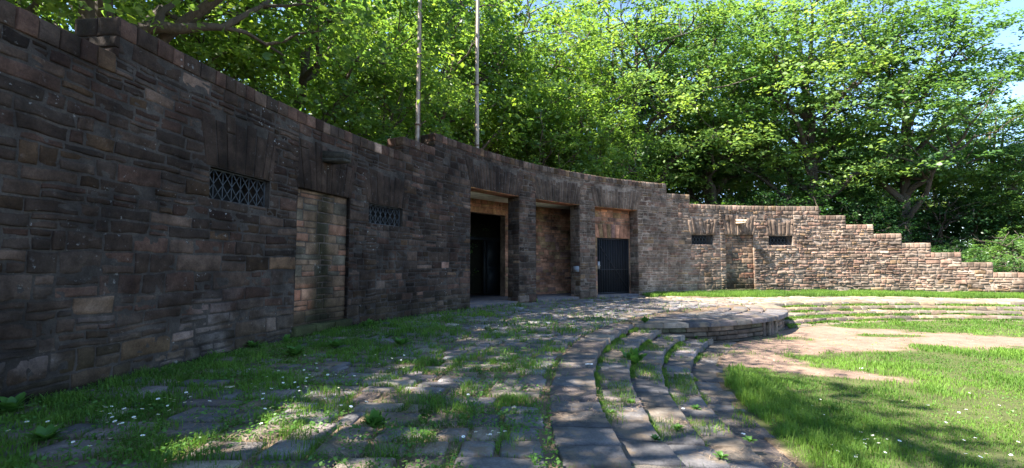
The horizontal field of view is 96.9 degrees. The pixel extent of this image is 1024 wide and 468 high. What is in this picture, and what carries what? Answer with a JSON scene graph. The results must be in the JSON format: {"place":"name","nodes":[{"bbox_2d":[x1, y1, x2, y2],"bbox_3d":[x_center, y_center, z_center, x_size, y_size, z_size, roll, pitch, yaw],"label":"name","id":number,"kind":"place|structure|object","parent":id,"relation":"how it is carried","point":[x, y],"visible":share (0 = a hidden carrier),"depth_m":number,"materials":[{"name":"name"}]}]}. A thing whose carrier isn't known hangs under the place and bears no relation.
{"place":"outdoors","nodes":[
{"label":"outdoors","id":0,"kind":"place"},
{"bbox_2d":[474,0,479,147],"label":"flagpole","id":1,"kind":"object","parent":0,"point":[477,84],"visible":0.83,"depth_m":19.24,"materials":[{"name":"white metal"}]},
{"bbox_2d":[0,296,1023,467],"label":"terrace paving","id":2,"kind":"structure","parent":0,"point":[592,444],"depth_m":5.48,"materials":[{"name":"stone"}]},
{"bbox_2d":[0,392,36,412],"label":"broadleaf weed","id":3,"kind":"object","parent":2,"relation":"on","point":[10,404],"visible":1,"depth_m":4.92,"materials":[{"name":"green plant"}]},
{"bbox_2d":[16,422,67,443],"bbox_3d":[-4.241,1.817,4.107,0.298,0.133,0.328,0,-4,-4],"label":"broadleaf weed","id":4,"kind":"object","parent":2,"relation":"on","point":[51,430],"visible":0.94,"depth_m":4.14,"materials":[{"name":"green plant"}]},
{"bbox_2d":[282,344,306,354],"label":"broadleaf weed","id":5,"kind":"object","parent":2,"relation":"on","point":[296,350],"visible":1,"depth_m":8.03,"materials":[{"name":"green plant"}]},
{"bbox_2d":[328,338,344,346],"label":"broadleaf weed","id":6,"kind":"object","parent":2,"relation":"on","point":[336,343],"visible":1,"depth_m":8.82,"materials":[{"name":"green plant"}]},
{"bbox_2d":[360,408,390,428],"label":"broadleaf weed","id":7,"kind":"object","parent":2,"relation":"on","point":[375,419],"visible":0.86,"depth_m":4.41,"materials":[{"name":"green plant"}]},
{"bbox_2d":[0,296,754,467],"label":"joint grass","id":8,"kind":"structure","parent":2,"relation":"on","point":[12,418],"depth_m":5.52,"materials":[{"name":"green plant"}]},
{"bbox_2d":[244,341,261,346],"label":"broadleaf weed","id":9,"kind":"object","parent":8,"relation":"on","point":[251,343],"visible":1,"depth_m":8.82,"materials":[{"name":"green plant"}]},
{"bbox_2d":[393,337,410,344],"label":"broadleaf weed","id":10,"kind":"object","parent":2,"relation":"on","point":[400,341],"visible":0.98,"depth_m":9.07,"materials":[{"name":"green plant"}]},
{"bbox_2d":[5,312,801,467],"bbox_3d":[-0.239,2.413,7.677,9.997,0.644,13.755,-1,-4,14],"label":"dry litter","id":11,"kind":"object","parent":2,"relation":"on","point":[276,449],"visible":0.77,"depth_m":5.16,"materials":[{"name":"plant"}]},
{"bbox_2d":[1,266,1023,467],"bbox_3d":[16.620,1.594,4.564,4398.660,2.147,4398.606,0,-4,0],"label":"ground","id":12,"kind":"structure","parent":0,"point":[797,367],"depth_m":8.19,"materials":[{"name":"green plant"}]},
{"bbox_2d":[6,0,166,30],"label":"oak tree","id":13,"kind":"object","parent":12,"relation":"on","point":[23,4],"visible":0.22,"depth_m":10.78,"materials":[{"name":"green plant"}]},
{"bbox_2d":[16,0,281,89],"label":"oak tree","id":14,"kind":"object","parent":12,"relation":"on","point":[64,20],"visible":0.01,"depth_m":17.21,"materials":[{"name":"green plant"}]},
{"bbox_2d":[63,0,321,117],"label":"young tree","id":15,"kind":"object","parent":12,"relation":"on","point":[207,52],"visible":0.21,"depth_m":14.10,"materials":[{"name":"green plant"}]},
{"bbox_2d":[9,0,438,112],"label":"oak tree","id":16,"kind":"object","parent":12,"relation":"on","point":[152,22],"visible":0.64,"depth_m":11.37,"materials":[{"name":"green plant"}]},
{"bbox_2d":[282,334,292,341],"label":"broadleaf weed","id":17,"kind":"object","parent":12,"relation":"on","point":[286,337],"visible":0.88,"depth_m":9.39,"materials":[{"name":"green plant"}]},
{"bbox_2d":[132,0,470,141],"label":"oak tree","id":18,"kind":"object","parent":12,"relation":"on","point":[306,74],"visible":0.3,"depth_m":16.84,"materials":[{"name":"green plant"}]},
{"bbox_2d":[245,8,479,139],"bbox_3d":[-9.967,-5.205,25.909,16.440,17.179,14.689,2,-4,-25],"label":"oak tree","id":19,"kind":"object","parent":12,"relation":"on","point":[293,76],"visible":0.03,"depth_m":24.49,"materials":[{"name":"green plant"}]},
{"bbox_2d":[362,319,373,326],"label":"broadleaf weed","id":20,"kind":"object","parent":12,"relation":"on","point":[368,322],"visible":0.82,"depth_m":11.73,"materials":[{"name":"green plant"}]},
{"bbox_2d":[294,1,470,145],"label":"young tree","id":21,"kind":"object","parent":12,"relation":"on","point":[391,108],"visible":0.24,"depth_m":18.37,"materials":[{"name":"green plant"}]},
{"bbox_2d":[280,0,542,155],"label":"oak tree","id":22,"kind":"object","parent":12,"relation":"on","point":[468,112],"visible":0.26,"depth_m":26.59,"materials":[{"name":"green plant"}]},
{"bbox_2d":[415,0,421,141],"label":"flagpole","id":23,"kind":"object","parent":12,"relation":"on","point":[418,97],"visible":0.41,"depth_m":16.35,"materials":[{"name":"grey metal"}]},
{"bbox_2d":[470,228,488,272],"bbox_3d":[-3.866,1.130,27.061,6.729,5.912,7.160,1,-4,-17],"label":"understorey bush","id":24,"kind":"object","parent":12,"relation":"on","point":[471,251],"visible":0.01,"depth_m":24.84,"materials":[{"name":"green plant"}]},
{"bbox_2d":[359,0,617,164],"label":"oak tree","id":25,"kind":"object","parent":12,"relation":"on","point":[550,86],"visible":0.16,"depth_m":29.71,"materials":[{"name":"green plant"}]},
{"bbox_2d":[0,0,1023,411],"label":"curved stone wall","id":26,"kind":"structure","parent":12,"relation":"on","point":[162,204],"depth_m":9.39,"materials":[{"name":"stone"}]},
{"bbox_2d":[487,240,499,293],"bbox_3d":[-1.012,1.808,24.905,1.013,2.880,0.083,3,-5,-41],"label":"rear door","id":27,"kind":"structure","parent":26,"relation":"in","point":[493,247],"depth_m":24.86,"materials":[{"name":"paint"}]},
{"bbox_2d":[0,313,1023,467],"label":"leafy ground cover","id":28,"kind":"object","parent":12,"relation":"on","point":[105,455],"visible":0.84,"depth_m":4.69,"materials":[{"name":"green plant"}]},
{"bbox_2d":[409,0,641,165],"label":"oak tree","id":29,"kind":"object","parent":12,"relation":"on","point":[551,22],"visible":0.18,"depth_m":33.69,"materials":[{"name":"green plant"}]},
{"bbox_2d":[466,70,622,176],"bbox_3d":[2.351,-4.172,40.873,16.440,17.179,14.689,1,-4,-16],"label":"woodland tree","id":30,"kind":"object","parent":12,"relation":"on","point":[566,131],"visible":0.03,"depth_m":36.75,"materials":[{"name":"green plant"}]},
{"bbox_2d":[480,71,609,174],"bbox_3d":[2.057,-3.387,30.544,9.216,14.169,8.929,2,-4,-23],"label":"young tree","id":31,"kind":"object","parent":12,"relation":"on","point":[555,135],"visible":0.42,"depth_m":28.86,"materials":[{"name":"green plant"}]},
{"bbox_2d":[511,60,658,176],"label":"woodland tree","id":32,"kind":"object","parent":12,"relation":"on","point":[603,116],"visible":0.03,"depth_m":43.08,"materials":[{"name":"green plant"}]},
{"bbox_2d":[527,66,662,180],"bbox_3d":[5.255,-3.725,31.060,9.702,14.914,9.399,-1,-4,14],"label":"young tree","id":33,"kind":"object","parent":12,"relation":"on","point":[606,134],"visible":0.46,"depth_m":29.48,"materials":[{"name":"green plant"}]},
{"bbox_2d":[506,0,794,192],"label":"maple tree","id":34,"kind":"object","parent":12,"relation":"on","point":[710,134],"visible":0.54,"depth_m":36.09,"materials":[{"name":"green plant"}]},
{"bbox_2d":[613,108,746,203],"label":"woodland tree","id":35,"kind":"object","parent":12,"relation":"on","point":[675,191],"visible":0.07,"depth_m":48.28,"materials":[{"name":"green plant"}]},
{"bbox_2d":[629,304,787,342],"bbox_3d":[6.395,3.049,15.652,12.991,0.772,4.594,3,-5,-36],"label":"stone stage","id":36,"kind":"object","parent":12,"relation":"on","point":[725,325],"visible":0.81,"depth_m":13.49,"materials":[{"name":"stone"}]},
{"bbox_2d":[640,315,649,322],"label":"broadleaf weed","id":37,"kind":"object","parent":36,"relation":"on","point":[644,319],"visible":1,"depth_m":12.56,"materials":[{"name":"green plant"}]},
{"bbox_2d":[690,193,749,205],"bbox_3d":[15.011,0.817,36.094,9.420,8.276,10.024,1,-4,-11],"label":"understorey bush","id":38,"kind":"object","parent":12,"relation":"on","point":[710,199],"visible":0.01,"depth_m":35.08,"materials":[{"name":"green plant"}]},
{"bbox_2d":[668,165,777,203],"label":"woodland tree","id":39,"kind":"object","parent":12,"relation":"on","point":[729,192],"visible":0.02,"depth_m":54.94,"materials":[{"name":"green plant"}]},
{"bbox_2d":[584,0,863,204],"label":"maple tree","id":40,"kind":"object","parent":12,"relation":"on","point":[746,115],"visible":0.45,"depth_m":38.68,"materials":[{"name":"green plant"}]},
{"bbox_2d":[689,184,784,205],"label":"understorey bush","id":41,"kind":"object","parent":12,"relation":"on","point":[727,194],"visible":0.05,"depth_m":42.45,"materials":[{"name":"green plant"}]},
{"bbox_2d":[682,90,829,205],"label":"woodland tree","id":42,"kind":"object","parent":12,"relation":"on","point":[755,187],"visible":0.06,"depth_m":50.95,"materials":[{"name":"green plant"}]},
{"bbox_2d":[714,174,852,220],"bbox_3d":[21.430,0.258,37.656,10.214,10.278,12.119,2,-4,-28],"label":"understorey bush","id":43,"kind":"object","parent":12,"relation":"on","point":[803,198],"visible":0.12,"depth_m":36.18,"materials":[{"name":"green plant"}]},
{"bbox_2d":[751,128,849,209],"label":"woodland tree","id":44,"kind":"object","parent":12,"relation":"on","point":[793,166],"visible":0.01,"depth_m":61.60,"materials":[{"name":"green plant"}]},
{"bbox_2d":[594,303,1023,467],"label":"grass","id":45,"kind":"structure","parent":12,"relation":"on","point":[646,344],"depth_m":9.44,"materials":[{"name":"green plant"}]},
{"bbox_2d":[597,305,1023,467],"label":"stone steps","id":46,"kind":"structure","parent":12,"relation":"on","point":[634,431],"depth_m":6.54,"materials":[{"name":"grey stone"}]},
{"bbox_2d":[621,347,647,363],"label":"seedling","id":47,"kind":"object","parent":46,"relation":"on","point":[633,356],"visible":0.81,"depth_m":8.49,"materials":[{"name":"green plant"}]},
{"bbox_2d":[650,434,661,440],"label":"step weed","id":48,"kind":"object","parent":46,"relation":"on","point":[655,437],"visible":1,"depth_m":4.57,"materials":[{"name":"green plant"}]},
{"bbox_2d":[670,423,682,429],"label":"step weed","id":49,"kind":"object","parent":46,"relation":"on","point":[678,426],"visible":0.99,"depth_m":5.27,"materials":[{"name":"green plant"}]},
{"bbox_2d":[690,404,701,408],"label":"step weed","id":50,"kind":"object","parent":46,"relation":"on","point":[696,406],"visible":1,"depth_m":6.50,"materials":[{"name":"green plant"}]},
{"bbox_2d":[712,450,728,459],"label":"step weed","id":51,"kind":"object","parent":46,"relation":"on","point":[721,455],"visible":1,"depth_m":4.48,"materials":[{"name":"green plant"}]},
{"bbox_2d":[743,435,756,442],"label":"step weed","id":52,"kind":"object","parent":46,"relation":"on","point":[749,438],"visible":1,"depth_m":5.29,"materials":[{"name":"green plant"}]},
{"bbox_2d":[665,0,999,214],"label":"maple tree","id":53,"kind":"object","parent":12,"relation":"on","point":[810,157],"visible":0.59,"depth_m":36.53,"materials":[{"name":"green plant"}]},
{"bbox_2d":[643,289,1023,298],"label":"grass","id":54,"kind":"structure","parent":12,"relation":"on","point":[853,292],"depth_m":23.88,"materials":[{"name":"green plant"}]},
{"bbox_2d":[774,171,899,228],"bbox_3d":[29.103,-0.157,43.066,14.543,12.334,12.257,0,-4,-6],"label":"understorey bush","id":55,"kind":"object","parent":12,"relation":"on","point":[836,202],"visible":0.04,"depth_m":39.99,"materials":[{"name":"green plant"}]},
{"bbox_2d":[770,114,917,223],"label":"woodland tree","id":56,"kind":"object","parent":12,"relation":"on","point":[843,176],"visible":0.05,"depth_m":51.90,"materials":[{"name":"green plant"}]},
{"bbox_2d":[724,327,1020,380],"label":"gravel","id":57,"kind":"structure","parent":12,"relation":"on","point":[841,350],"depth_m":12.14,"materials":[{"name":"beige gravel"}]},
{"bbox_2d":[819,183,943,242],"bbox_3d":[27.776,0.481,37.078,11.311,9.593,9.534,0,-4,-1],"label":"understorey bush","id":58,"kind":"object","parent":12,"relation":"on","point":[872,216],"visible":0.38,"depth_m":35.06,"materials":[{"name":"green plant"}]},
{"bbox_2d":[763,0,1023,242],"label":"maple tree","id":59,"kind":"object","parent":12,"relation":"on","point":[928,175],"visible":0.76,"depth_m":34.64,"materials":[{"name":"green plant"}]},
{"bbox_2d":[832,171,998,257],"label":"understorey bush","id":60,"kind":"object","parent":12,"relation":"on","point":[943,192],"visible":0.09,"depth_m":41.22,"materials":[{"name":"green plant"}]},
{"bbox_2d":[931,244,947,252],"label":"understorey bush","id":61,"kind":"object","parent":12,"relation":"on","point":[933,251],"visible":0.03,"depth_m":30.26,"materials":[{"name":"green plant"}]},
{"bbox_2d":[871,126,1021,239],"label":"woodland tree","id":62,"kind":"object","parent":12,"relation":"on","point":[937,187],"visible":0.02,"depth_m":53.09,"materials":[{"name":"green plant"}]},
{"bbox_2d":[876,180,1023,269],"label":"understorey bush","id":63,"kind":"object","parent":12,"relation":"on","point":[981,235],"visible":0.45,"depth_m":36.73,"materials":[{"name":"green plant"}]},
{"bbox_2d":[933,239,985,261],"bbox_3d":[32.123,2.377,33.160,3.922,3.947,4.654,1,-4,-10],"label":"understorey bush","id":64,"kind":"object","parent":12,"relation":"on","point":[954,250],"visible":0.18,"depth_m":32.56,"materials":[{"name":"green plant"}]},
{"bbox_2d":[899,94,1023,270],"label":"maple tree","id":65,"kind":"object","parent":12,"relation":"on","point":[1007,118],"visible":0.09,"depth_m":41.46,"materials":[{"name":"green plant"}]},
{"bbox_2d":[923,173,1023,271],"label":"understorey bush","id":66,"kind":"object","parent":12,"relation":"on","point":[957,235],"visible":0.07,"depth_m":41.17,"materials":[{"name":"green plant"}]},
{"bbox_2d":[945,127,1023,232],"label":"maple tree","id":67,"kind":"object","parent":12,"relation":"on","point":[1009,205],"visible":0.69,"depth_m":35.02,"materials":[{"name":"green plant"}]},
{"bbox_2d":[972,253,1010,271],"bbox_3d":[33.035,2.674,31.971,3.490,2.960,2.942,-2,-4,22],"label":"understorey bush","id":68,"kind":"object","parent":12,"relation":"on","point":[992,258],"visible":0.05,"depth_m":31.36,"materials":[{"name":"green plant"}]},
{"bbox_2d":[961,225,1023,272],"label":"pale bush","id":69,"kind":"object","parent":12,"relation":"on","point":[1014,258],"visible":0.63,"depth_m":27.74,"materials":[{"name":"green plant"}]},
{"bbox_2d":[39,0,1023,262],"label":"sky","id":70,"kind":"structure","parent":0,"point":[1011,38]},
{"bbox_2d":[719,319,1023,467],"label":"lawn grass","id":71,"kind":"structure","parent":0,"point":[764,386],"depth_m":7.16,"materials":[{"name":"green plant"}]}
]}

